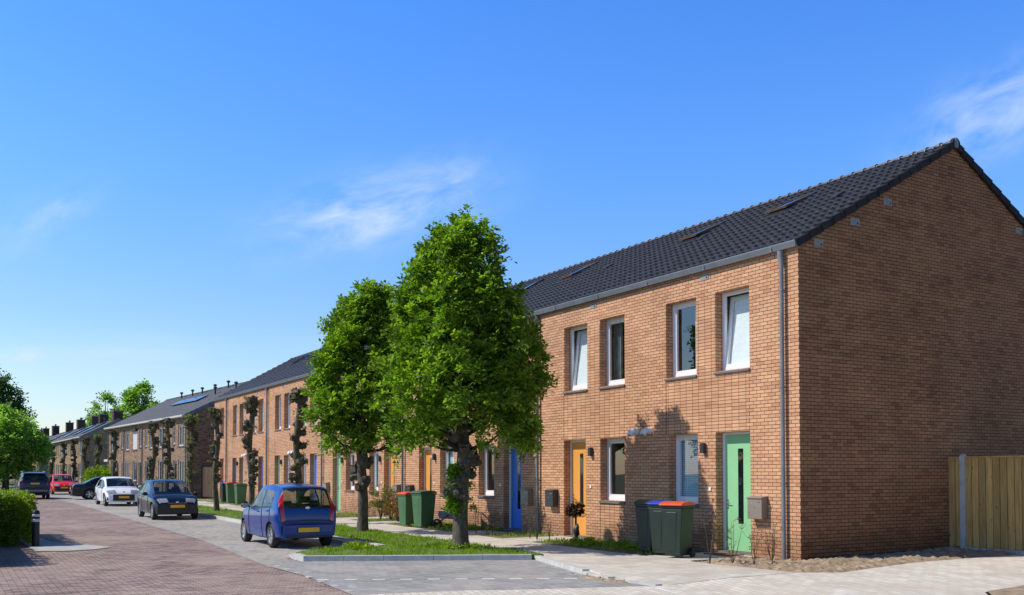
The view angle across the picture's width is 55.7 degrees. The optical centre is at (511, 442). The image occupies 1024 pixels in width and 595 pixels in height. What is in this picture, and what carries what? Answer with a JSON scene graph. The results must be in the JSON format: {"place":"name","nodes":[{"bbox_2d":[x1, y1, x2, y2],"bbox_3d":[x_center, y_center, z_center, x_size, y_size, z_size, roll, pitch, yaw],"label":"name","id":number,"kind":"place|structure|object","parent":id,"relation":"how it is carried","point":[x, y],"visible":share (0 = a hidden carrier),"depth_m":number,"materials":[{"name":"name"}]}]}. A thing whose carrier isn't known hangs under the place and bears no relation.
{"place":"outdoors","nodes":[
{"label":"outdoors","id":0,"kind":"place"},
{"bbox_2d":[0,484,350,594],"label":"road","id":1,"kind":"structure","parent":0,"point":[136,558],"depth_m":18.83,"materials":[{"name":"red brick"}]},
{"bbox_2d":[12,471,49,498],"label":"parked car","id":2,"kind":"object","parent":1,"relation":"on","point":[36,483],"visible":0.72,"depth_m":60.63,"materials":[{"name":"paint"}]},
{"bbox_2d":[19,535,106,550],"bbox_3d":[-11.698,2.560,25.005,1.679,0.023,6.615,1,-2,-32],"label":"kerb wedge","id":3,"kind":"object","parent":1,"relation":"on","point":[46,545],"visible":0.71,"depth_m":23.31,"materials":[{"name":"concrete"}]},
{"bbox_2d":[275,565,354,591],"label":"road edge markings","id":4,"kind":"object","parent":1,"relation":"on","point":[317,580],"visible":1,"depth_m":16.13,"materials":[{"name":"paint"}]},
{"bbox_2d":[50,492,341,566],"bbox_3d":[-21.460,3.310,50.957,3.760,0.255,72.900,1,-2,-30],"label":"parking bay","id":5,"kind":"object","parent":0,"point":[225,535],"visible":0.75,"depth_m":28.77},
{"bbox_2d":[49,474,77,494],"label":"parked car","id":6,"kind":"object","parent":5,"relation":"on","point":[56,485],"visible":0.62,"depth_m":72.08,"materials":[{"name":"red paint"}]},
{"bbox_2d":[69,476,149,499],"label":"parked car","id":7,"kind":"object","parent":5,"relation":"on","point":[85,490],"visible":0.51,"depth_m":60.14,"materials":[{"name":"black paint"}]},
{"bbox_2d":[95,476,140,505],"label":"parked car","id":8,"kind":"object","parent":5,"relation":"on","point":[127,490],"visible":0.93,"depth_m":49.71,"materials":[{"name":"white paint"}]},
{"bbox_2d":[137,479,198,519],"bbox_3d":[-13.375,2.187,37.582,2.090,1.493,3.979,1,-2,-30],"label":"parked car","id":9,"kind":"object","parent":5,"relation":"on","point":[174,500],"visible":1,"depth_m":36.28,"materials":[{"name":"blue paint"}]},
{"bbox_2d":[241,481,335,547],"bbox_3d":[-5.697,1.763,24.444,1.936,1.600,3.568,1,-2,-30],"label":"parked car","id":10,"kind":"object","parent":5,"relation":"on","point":[276,520],"visible":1,"depth_m":23.18,"materials":[{"name":"blue paint"}]},
{"bbox_2d":[201,465,212,498],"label":"garden gate","id":11,"kind":"structure","parent":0,"point":[206,486],"depth_m":61.95,"materials":[{"name":"brown wood"}]},
{"bbox_2d":[198,504,543,560],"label":"verge","id":12,"kind":"structure","parent":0,"point":[399,537],"depth_m":21.58,"materials":[{"name":"green plant"}]},
{"bbox_2d":[70,438,77,481],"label":"pollard tree","id":13,"kind":"object","parent":12,"relation":"on","point":[73,441],"visible":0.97,"depth_m":86.90,"materials":[{"name":"green plant"}]},
{"bbox_2d":[81,436,89,477],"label":"pollard tree","id":14,"kind":"object","parent":12,"relation":"on","point":[85,441],"visible":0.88,"depth_m":79.91,"materials":[{"name":"green plant"}]},
{"bbox_2d":[93,434,102,472],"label":"pollard tree","id":15,"kind":"object","parent":12,"relation":"on","point":[97,441],"visible":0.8,"depth_m":73.42,"materials":[{"name":"green plant"}]},
{"bbox_2d":[81,464,121,482],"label":"shrub","id":16,"kind":"object","parent":12,"relation":"on","point":[101,471],"visible":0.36,"depth_m":70.80,"materials":[{"name":"green plant"}]},
{"bbox_2d":[108,429,119,475],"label":"pollard tree","id":17,"kind":"object","parent":12,"relation":"on","point":[114,434],"visible":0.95,"depth_m":66.37,"materials":[{"name":"green plant"}]},
{"bbox_2d":[146,421,160,488],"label":"pollard tree","id":18,"kind":"object","parent":12,"relation":"on","point":[152,426],"visible":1,"depth_m":54.05,"materials":[{"name":"green plant"}]},
{"bbox_2d":[159,418,175,491],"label":"pollard tree","id":19,"kind":"object","parent":12,"relation":"on","point":[168,423],"visible":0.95,"depth_m":50.40,"materials":[{"name":"green plant"}]},
{"bbox_2d":[184,413,199,493],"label":"pollard tree","id":20,"kind":"object","parent":12,"relation":"on","point":[191,421],"visible":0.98,"depth_m":45.70,"materials":[{"name":"green plant"}]},
{"bbox_2d":[207,407,224,510],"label":"pollard tree","id":21,"kind":"object","parent":12,"relation":"on","point":[215,414],"visible":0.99,"depth_m":41.48,"materials":[{"name":"green plant"}]},
{"bbox_2d":[240,395,261,504],"bbox_3d":[-9.943,0.600,36.865,0.729,4.778,0.771,1,-2,-35],"label":"pollard tree","id":22,"kind":"object","parent":12,"relation":"on","point":[251,403],"visible":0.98,"depth_m":36.76,"materials":[{"name":"green plant"}]},
{"bbox_2d":[287,386,309,502],"bbox_3d":[-7.045,0.511,31.912,0.745,4.670,0.879,0,-2,-14],"label":"pollard tree","id":23,"kind":"object","parent":12,"relation":"on","point":[296,455],"visible":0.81,"depth_m":31.84,"materials":[{"name":"green plant"}]},
{"bbox_2d":[298,277,412,531],"bbox_3d":[-4.302,-1.009,27.709,3.295,7.475,3.612,0,-2,6],"label":"hornbeam tree","id":24,"kind":"object","parent":12,"relation":"on","point":[353,327],"visible":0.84,"depth_m":27.02,"materials":[{"name":"green plant"}]},
{"bbox_2d":[363,204,559,548],"bbox_3d":[-1.126,-1.357,21.825,4.480,7.851,4.005,1,-2,-30],"label":"hornbeam tree","id":25,"kind":"object","parent":12,"relation":"on","point":[474,328],"visible":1,"depth_m":21.16,"materials":[{"name":"green plant"}]},
{"bbox_2d":[374,521,399,523],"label":"path","id":26,"kind":"structure","parent":0,"point":[387,522],"depth_m":32.46,"materials":[{"name":"grey concrete"}]},
{"bbox_2d":[270,560,648,594],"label":"side road","id":27,"kind":"structure","parent":0,"point":[447,573],"depth_m":16.96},
{"bbox_2d":[316,578,576,580],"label":"road markings","id":28,"kind":"object","parent":27,"relation":"on","point":[439,579],"visible":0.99,"depth_m":16.30,"materials":[{"name":"grey paint"}]},
{"bbox_2d":[198,498,756,561],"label":"garden ground","id":29,"kind":"structure","parent":0,"point":[620,550],"depth_m":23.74,"materials":[{"name":"green plant"}]},
{"bbox_2d":[220,483,225,501],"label":"wheelie bin","id":30,"kind":"object","parent":29,"relation":"on","point":[223,491],"visible":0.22,"depth_m":51.33,"materials":[{"name":"plastic"}]},
{"bbox_2d":[233,483,248,503],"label":"wheelie bin","id":31,"kind":"object","parent":29,"relation":"on","point":[240,490],"visible":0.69,"depth_m":48.50,"materials":[{"name":"plastic"}]},
{"bbox_2d":[368,483,394,518],"bbox_3d":[-4.667,2.138,34.632,1.163,1.374,1.611,1,-2,-30],"label":"shrub","id":32,"kind":"object","parent":29,"relation":"on","point":[374,503],"visible":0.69,"depth_m":34.53,"materials":[{"name":"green plant"}]},
{"bbox_2d":[376,489,398,520],"bbox_3d":[-4.235,2.223,34.016,0.953,1.168,1.026,1,-2,-30],"label":"shrub","id":33,"kind":"object","parent":29,"relation":"on","point":[390,516],"visible":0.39,"depth_m":33.98,"materials":[{"name":"brown plant"}]},
{"bbox_2d":[383,492,399,521],"bbox_3d":[-3.913,2.239,33.176,1.157,1.091,1.580,0,-2,-7],"label":"shrub","id":34,"kind":"object","parent":29,"relation":"on","point":[389,507],"visible":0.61,"depth_m":33.09,"materials":[{"name":"brown plant"}]},
{"bbox_2d":[396,492,413,524],"bbox_3d":[-3.234,2.103,30.458,0.652,1.085,0.503,2,-2,-40],"label":"wheelie bin","id":35,"kind":"object","parent":29,"relation":"on","point":[405,505],"visible":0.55,"depth_m":30.24,"materials":[{"name":"plastic"}]},
{"bbox_2d":[410,490,437,526],"bbox_3d":[-2.677,2.050,29.629,0.699,1.145,0.556,2,-2,-42],"label":"wheelie bin","id":36,"kind":"object","parent":29,"relation":"on","point":[423,502],"visible":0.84,"depth_m":29.43,"materials":[{"name":"plastic"}]},
{"bbox_2d":[433,497,452,527],"bbox_3d":[-1.890,2.064,29.441,1.040,1.096,0.580,0,-2,-5],"label":"wheelbarrow","id":37,"kind":"object","parent":29,"relation":"on","point":[442,515],"visible":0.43,"depth_m":29.19,"materials":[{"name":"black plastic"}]},
{"bbox_2d":[564,500,586,536],"bbox_3d":[1.583,1.954,23.987,0.581,1.044,0.545,1,-2,-30],"label":"potted plant","id":38,"kind":"object","parent":29,"relation":"on","point":[573,509],"visible":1,"depth_m":23.93,"materials":[{"name":"brown plant"}]},
{"bbox_2d":[633,500,651,551],"bbox_3d":[2.935,1.795,20.638,0.471,1.135,0.582,-2,-2,40],"label":"wheelie bin","id":39,"kind":"object","parent":29,"relation":"on","point":[643,525],"visible":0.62,"depth_m":20.45,"materials":[{"name":"plastic"}]},
{"bbox_2d":[448,530,524,533],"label":"path","id":40,"kind":"structure","parent":0,"point":[480,531],"depth_m":27.34,"materials":[{"name":"grey concrete"}]},
{"bbox_2d":[198,501,792,585],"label":"pavement","id":41,"kind":"structure","parent":0,"point":[657,570],"depth_m":18.44,"materials":[{"name":"grey concrete"}]},
{"bbox_2d":[0,479,1022,594],"bbox_3d":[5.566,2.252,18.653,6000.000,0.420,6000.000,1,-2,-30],"label":"ground","id":42,"kind":"structure","parent":0,"point":[13,485],"depth_m":116.68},
{"bbox_2d":[0,368,37,424],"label":"broadleaf tree","id":43,"kind":"object","parent":42,"relation":"on","point":[7,394],"visible":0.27,"depth_m":127.29,"materials":[{"name":"green plant"}]},
{"bbox_2d":[0,488,38,545],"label":"hedge","id":44,"kind":"object","parent":42,"relation":"on","point":[17,507],"visible":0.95,"depth_m":23.62,"materials":[{"name":"green plant"}]},
{"bbox_2d":[0,401,56,490],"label":"broadleaf tree","id":45,"kind":"object","parent":42,"relation":"on","point":[24,446],"visible":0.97,"depth_m":83.92,"materials":[{"name":"green plant"}]},
{"bbox_2d":[32,510,39,545],"bbox_3d":[-11.559,2.154,23.518,0.180,1.010,0.180,1,-2,-30],"label":"bollard","id":46,"kind":"object","parent":42,"relation":"on","point":[35,527],"visible":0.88,"depth_m":23.45,"materials":[{"name":"black plastic"}]},
{"bbox_2d":[49,444,55,474],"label":"pollard tree","id":47,"kind":"object","parent":42,"relation":"on","point":[52,464],"visible":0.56,"depth_m":104.50,"materials":[{"name":"green plant"}]},
{"bbox_2d":[59,442,67,480],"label":"pollard tree","id":48,"kind":"object","parent":42,"relation":"on","point":[63,446],"visible":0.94,"depth_m":94.56,"materials":[{"name":"green plant"}]},
{"bbox_2d":[9,408,122,483],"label":"houses","id":49,"kind":"structure","parent":42,"relation":"on","point":[99,423],"depth_m":108.06,"materials":[{"name":"brown brick"}]},
{"bbox_2d":[82,390,126,425],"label":"broadleaf tree","id":50,"kind":"object","parent":42,"relation":"on","point":[108,397],"visible":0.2,"depth_m":159.77,"materials":[{"name":"green plant"}]},
{"bbox_2d":[109,378,159,419],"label":"broadleaf tree","id":51,"kind":"object","parent":42,"relation":"on","point":[132,398],"visible":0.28,"depth_m":138.58,"materials":[{"name":"green plant"}]},
{"bbox_2d":[104,380,246,498],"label":"brown brick terrace","id":52,"kind":"structure","parent":42,"relation":"on","point":[134,450],"depth_m":69.39,"materials":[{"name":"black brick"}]},
{"bbox_2d":[130,428,137,450],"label":"window","id":53,"kind":"structure","parent":52,"relation":"in","point":[134,429],"depth_m":73.95,"materials":[{"name":"white glass"}]},
{"bbox_2d":[177,424,183,446],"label":"window","id":54,"kind":"structure","parent":52,"relation":"in","point":[183,424],"depth_m":64.33,"materials":[{"name":"white glass"}]},
{"bbox_2d":[131,502,384,545],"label":"kerb","id":55,"kind":"structure","parent":42,"relation":"on","point":[220,518],"depth_m":34.93,"materials":[{"name":"concrete"}]},
{"bbox_2d":[332,538,375,545],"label":"kerb","id":56,"kind":"structure","parent":42,"relation":"on","point":[337,540],"depth_m":24.53,"materials":[{"name":"concrete"}]},
{"bbox_2d":[293,553,531,560],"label":"kerb","id":57,"kind":"structure","parent":42,"relation":"on","point":[299,557],"depth_m":19.86,"materials":[{"name":"concrete"}]},
{"bbox_2d":[342,521,653,554],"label":"weeds","id":58,"kind":"object","parent":42,"relation":"on","point":[588,542],"visible":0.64,"depth_m":22.05,"materials":[{"name":"green plant"}]},
{"bbox_2d":[534,555,588,573],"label":"kerb","id":59,"kind":"structure","parent":42,"relation":"on","point":[565,565],"depth_m":18.40,"materials":[{"name":"concrete"}]},
{"bbox_2d":[583,571,614,578],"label":"kerb","id":60,"kind":"structure","parent":42,"relation":"on","point":[596,574],"depth_m":16.66,"materials":[{"name":"concrete"}]},
{"bbox_2d":[212,138,1023,560],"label":"terraced house row","id":61,"kind":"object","parent":42,"relation":"on","point":[832,368],"visible":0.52,"depth_m":21.23,"materials":[{"name":"brick"}]},
{"bbox_2d":[274,396,280,430],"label":"window","id":62,"kind":"structure","parent":61,"relation":"in","point":[279,396],"depth_m":48.57,"materials":[{"name":"white glass"}]},
{"bbox_2d":[283,394,289,429],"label":"window","id":63,"kind":"structure","parent":61,"relation":"in","point":[288,394],"depth_m":47.26,"materials":[{"name":"white plastic"}]},
{"bbox_2d":[314,454,316,499],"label":"door","id":64,"kind":"structure","parent":61,"relation":"in","point":[315,455],"depth_m":43.80,"materials":[{"name":"blue paint"}]},
{"bbox_2d":[336,453,340,511],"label":"door","id":65,"kind":"structure","parent":61,"relation":"in","point":[338,457],"depth_m":41.19,"materials":[{"name":"green paint"}]},
{"bbox_2d":[344,452,353,491],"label":"window","id":66,"kind":"structure","parent":61,"relation":"in","point":[351,454],"depth_m":39.89,"materials":[{"name":"white glass"}]},
{"bbox_2d":[370,452,378,492],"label":"window","id":67,"kind":"structure","parent":61,"relation":"in","point":[375,454],"depth_m":37.70,"materials":[{"name":"white glass"}]},
{"bbox_2d":[384,451,394,516],"bbox_3d":[-4.429,1.543,36.052,0.270,2.520,0.976,1,-2,-30],"label":"door","id":68,"kind":"structure","parent":61,"relation":"in","point":[391,465],"depth_m":36.36,"materials":[{"name":"orange paint"}]},
{"bbox_2d":[392,484,400,496],"bbox_3d":[-4.198,1.762,35.151,0.195,0.465,0.410,1,-2,-30],"label":"mailbox","id":69,"kind":"object","parent":61,"relation":"attached to","point":[396,486],"visible":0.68,"depth_m":35.02,"materials":[{"name":"metal"}]},
{"bbox_2d":[424,448,431,490],"bbox_3d":[-2.777,1.458,33.401,0.100,2.522,1.024,1,-2,-30],"label":"door","id":70,"kind":"structure","parent":61,"relation":"in","point":[427,451],"depth_m":33.61,"materials":[{"name":"orange paint"}]},
{"bbox_2d":[438,447,453,495],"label":"window","id":71,"kind":"structure","parent":61,"relation":"in","point":[447,455],"depth_m":32.33,"materials":[{"name":"white glass"}]},
{"bbox_2d":[477,445,493,497],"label":"window","id":72,"kind":"structure","parent":61,"relation":"in","point":[486,492],"depth_m":29.97,"materials":[{"name":"white plastic"}]},
{"bbox_2d":[504,444,521,530],"bbox_3d":[0.148,1.307,28.243,0.270,2.552,1.035,1,-2,-30],"label":"door","id":73,"kind":"structure","parent":61,"relation":"in","point":[515,472],"depth_m":28.48,"materials":[{"name":"blue paint"}]},
{"bbox_2d":[520,488,532,504],"bbox_3d":[0.402,1.538,27.302,0.195,0.465,0.410,1,-2,-30],"label":"mailbox","id":74,"kind":"object","parent":61,"relation":"attached to","point":[526,496],"visible":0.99,"depth_m":27.18,"materials":[{"name":"metal"}]},
{"bbox_2d":[521,278,544,289],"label":"roof window","id":75,"kind":"structure","parent":61,"relation":"in","point":[534,283],"depth_m":34.14,"materials":[{"name":"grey glass"}]},
{"bbox_2d":[544,489,557,506],"bbox_3d":[1.059,1.502,26.181,0.195,0.465,0.410,1,-2,-30],"label":"mailbox","id":76,"kind":"object","parent":61,"relation":"attached to","point":[551,497],"visible":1,"depth_m":26.05,"materials":[{"name":"metal"}]},
{"bbox_2d":[562,325,587,393],"bbox_3d":[1.848,-2.181,25.557,0.505,1.772,1.120,1,-2,-30],"label":"window","id":77,"kind":"structure","parent":61,"relation":"in","point":[578,370],"depth_m":25.92,"materials":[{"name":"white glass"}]},
{"bbox_2d":[565,440,585,537],"bbox_3d":[1.777,1.231,25.463,0.270,2.580,1.020,1,-2,-30],"label":"door","id":78,"kind":"structure","parent":61,"relation":"in","point":[577,448],"depth_m":25.63,"materials":[{"name":"orange paint"}]},
{"bbox_2d":[556,262,597,282],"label":"roof window","id":79,"kind":"structure","parent":61,"relation":"in","point":[579,270],"depth_m":31.28,"materials":[{"name":"grey glass"}]},
{"bbox_2d":[598,316,624,388],"bbox_3d":[2.656,-2.226,24.159,0.485,1.772,1.070,1,-2,-30],"label":"window","id":80,"kind":"structure","parent":61,"relation":"in","point":[617,322],"depth_m":24.50,"materials":[{"name":"white plastic"}]},
{"bbox_2d":[598,438,624,503],"bbox_3d":[2.584,0.706,24.028,0.325,1.622,1.060,1,-2,-30],"label":"window","id":81,"kind":"structure","parent":61,"relation":"in","point":[615,497],"depth_m":24.40,"materials":[{"name":"white plastic"}]},
{"bbox_2d":[664,300,696,380],"bbox_3d":[3.972,-2.299,21.912,0.485,1.772,1.080,1,-2,-30],"label":"window","id":82,"kind":"structure","parent":61,"relation":"in","point":[676,307],"depth_m":22.25,"materials":[{"name":"white plastic"}]},
{"bbox_2d":[676,434,698,506],"bbox_3d":[3.951,0.632,21.736,0.365,1.622,1.020,1,-2,-30],"label":"window","id":83,"kind":"structure","parent":61,"relation":"in","point":[691,465],"depth_m":21.99,"materials":[{"name":"white glass"}]},
{"bbox_2d":[673,220,725,246],"bbox_3d":[5.124,-5.643,26.348,1.220,0.736,0.920,1,-2,-30],"label":"roof window","id":84,"kind":"structure","parent":61,"relation":"in","point":[713,226],"depth_m":26.14,"materials":[{"name":"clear glass"}]},
{"bbox_2d":[713,287,749,374],"bbox_3d":[4.810,-2.344,20.503,0.505,1.772,1.060,1,-2,-30],"label":"window","id":85,"kind":"structure","parent":61,"relation":"in","point":[735,347],"depth_m":20.78,"materials":[{"name":"white glass"}]},
{"bbox_2d":[717,431,750,554],"bbox_3d":[4.762,1.067,20.371,0.270,2.580,1.030,1,-2,-30],"label":"door","id":86,"kind":"structure","parent":61,"relation":"in","point":[736,445],"depth_m":20.52,"materials":[{"name":"green paint"}]},
{"bbox_2d":[746,496,767,518],"bbox_3d":[4.946,1.318,19.549,0.195,0.465,0.410,1,-2,-30],"label":"mailbox","id":87,"kind":"object","parent":61,"relation":"attached to","point":[757,507],"visible":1,"depth_m":19.43,"materials":[{"name":"metal"}]},
{"bbox_2d":[757,192,815,220],"bbox_3d":[6.741,-5.732,23.588,1.220,0.736,0.920,1,-2,-30],"label":"roof window","id":88,"kind":"structure","parent":61,"relation":"in","point":[795,200],"depth_m":23.39,"materials":[{"name":"grey glass"}]},
{"bbox_2d":[614,578,660,585],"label":"kerb","id":89,"kind":"structure","parent":42,"relation":"on","point":[642,583],"depth_m":15.63,"materials":[{"name":"concrete"}]},
{"bbox_2d":[948,454,1023,554],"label":"garden fence","id":90,"kind":"object","parent":42,"relation":"on","point":[986,502],"visible":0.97,"depth_m":20.16,"materials":[{"name":"wood"}]},
{"bbox_2d":[0,0,1023,435],"label":"sky","id":91,"kind":"structure","parent":0,"point":[187,187],"materials":[{"name":"blue"}]},
{"bbox_2d":[504,536,580,541],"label":"path","id":92,"kind":"structure","parent":0,"point":[530,539],"depth_m":24.95,"materials":[{"name":"grey concrete"}]},
{"bbox_2d":[524,501,534,537],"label":"hedge sapling","id":93,"kind":"object","parent":92,"relation":"on","point":[531,527],"visible":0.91,"depth_m":25.02,"materials":[{"name":"brown plant"}]},
{"bbox_2d":[532,506,542,539],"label":"hedge sapling","id":94,"kind":"object","parent":92,"relation":"on","point":[535,518],"visible":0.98,"depth_m":24.58,"materials":[{"name":"brown plant"}]},
{"bbox_2d":[572,573,629,584],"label":"soil","id":95,"kind":"structure","parent":0,"point":[609,580],"depth_m":16.07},
{"bbox_2d":[368,554,1023,594],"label":"footway","id":96,"kind":"structure","parent":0,"point":[976,576],"depth_m":14.98,"materials":[{"name":"grey concrete"}]},
{"bbox_2d":[648,552,756,560],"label":"path","id":97,"kind":"structure","parent":0,"point":[699,556],"depth_m":19.67,"materials":[{"name":"grey concrete"}]},
{"bbox_2d":[647,500,669,553],"bbox_3d":[3.148,1.778,20.115,0.471,1.135,0.582,-1,-2,38],"label":"wheelie bin","id":98,"kind":"object","parent":97,"relation":"on","point":[656,527],"visible":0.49,"depth_m":19.94,"materials":[{"name":"plastic"}]},
{"bbox_2d":[659,501,695,556],"bbox_3d":[3.350,1.759,19.541,0.514,1.135,0.699,-1,-2,36],"label":"wheelie bin","id":99,"kind":"object","parent":97,"relation":"on","point":[677,518],"visible":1,"depth_m":19.33,"materials":[{"name":"plastic"}]},
{"bbox_2d":[703,552,743,555],"bbox_3d":[4.393,2.328,20.120,0.460,0.020,0.720,1,-2,-30],"label":"doormat","id":100,"kind":"object","parent":97,"relation":"on","point":[721,553],"visible":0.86,"depth_m":19.93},
{"bbox_2d":[698,546,1019,572],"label":"soil","id":101,"kind":"structure","parent":0,"point":[854,562],"depth_m":18.31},
{"bbox_2d":[697,509,719,563],"bbox_3d":[3.689,1.766,18.178,0.531,1.085,0.346,0,-2,-8],"label":"hedge sapling","id":102,"kind":"object","parent":101,"relation":"on","point":[712,545],"visible":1,"depth_m":18.20,"materials":[{"name":"brown plant"}]},
{"bbox_2d":[725,517,745,562],"bbox_3d":[4.130,1.843,17.953,0.416,0.917,0.313,0,-2,2],"label":"hedge sapling","id":103,"kind":"object","parent":101,"relation":"on","point":[733,557],"visible":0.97,"depth_m":17.95,"materials":[{"name":"brown plant"}]},
{"bbox_2d":[744,524,763,564],"bbox_3d":[4.481,1.892,17.856,0.495,0.815,0.303,1,-2,-30],"label":"hedge sapling","id":104,"kind":"object","parent":101,"relation":"on","point":[754,545],"visible":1,"depth_m":17.83,"materials":[{"name":"brown plant"}]},
{"bbox_2d":[767,521,782,563],"bbox_3d":[4.837,1.864,17.895,0.295,0.870,0.291,0,-2,1],"label":"hedge sapling","id":105,"kind":"object","parent":101,"relation":"on","point":[773,549],"visible":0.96,"depth_m":17.89,"materials":[{"name":"brown plant"}]},
{"bbox_2d":[987,585,1023,594],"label":"rough ground","id":106,"kind":"structure","parent":0,"point":[1018,590],"depth_m":13.78,"materials":[{"name":"beige sand"}]},
{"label":"path","id":107,"kind":"structure","parent":0,"visible":0},
{"bbox_2d":[225,482,237,503],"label":"wheelie bin","id":108,"kind":"object","parent":107,"relation":"on","point":[230,495],"visible":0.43,"depth_m":49.91,"materials":[{"name":"plastic"}]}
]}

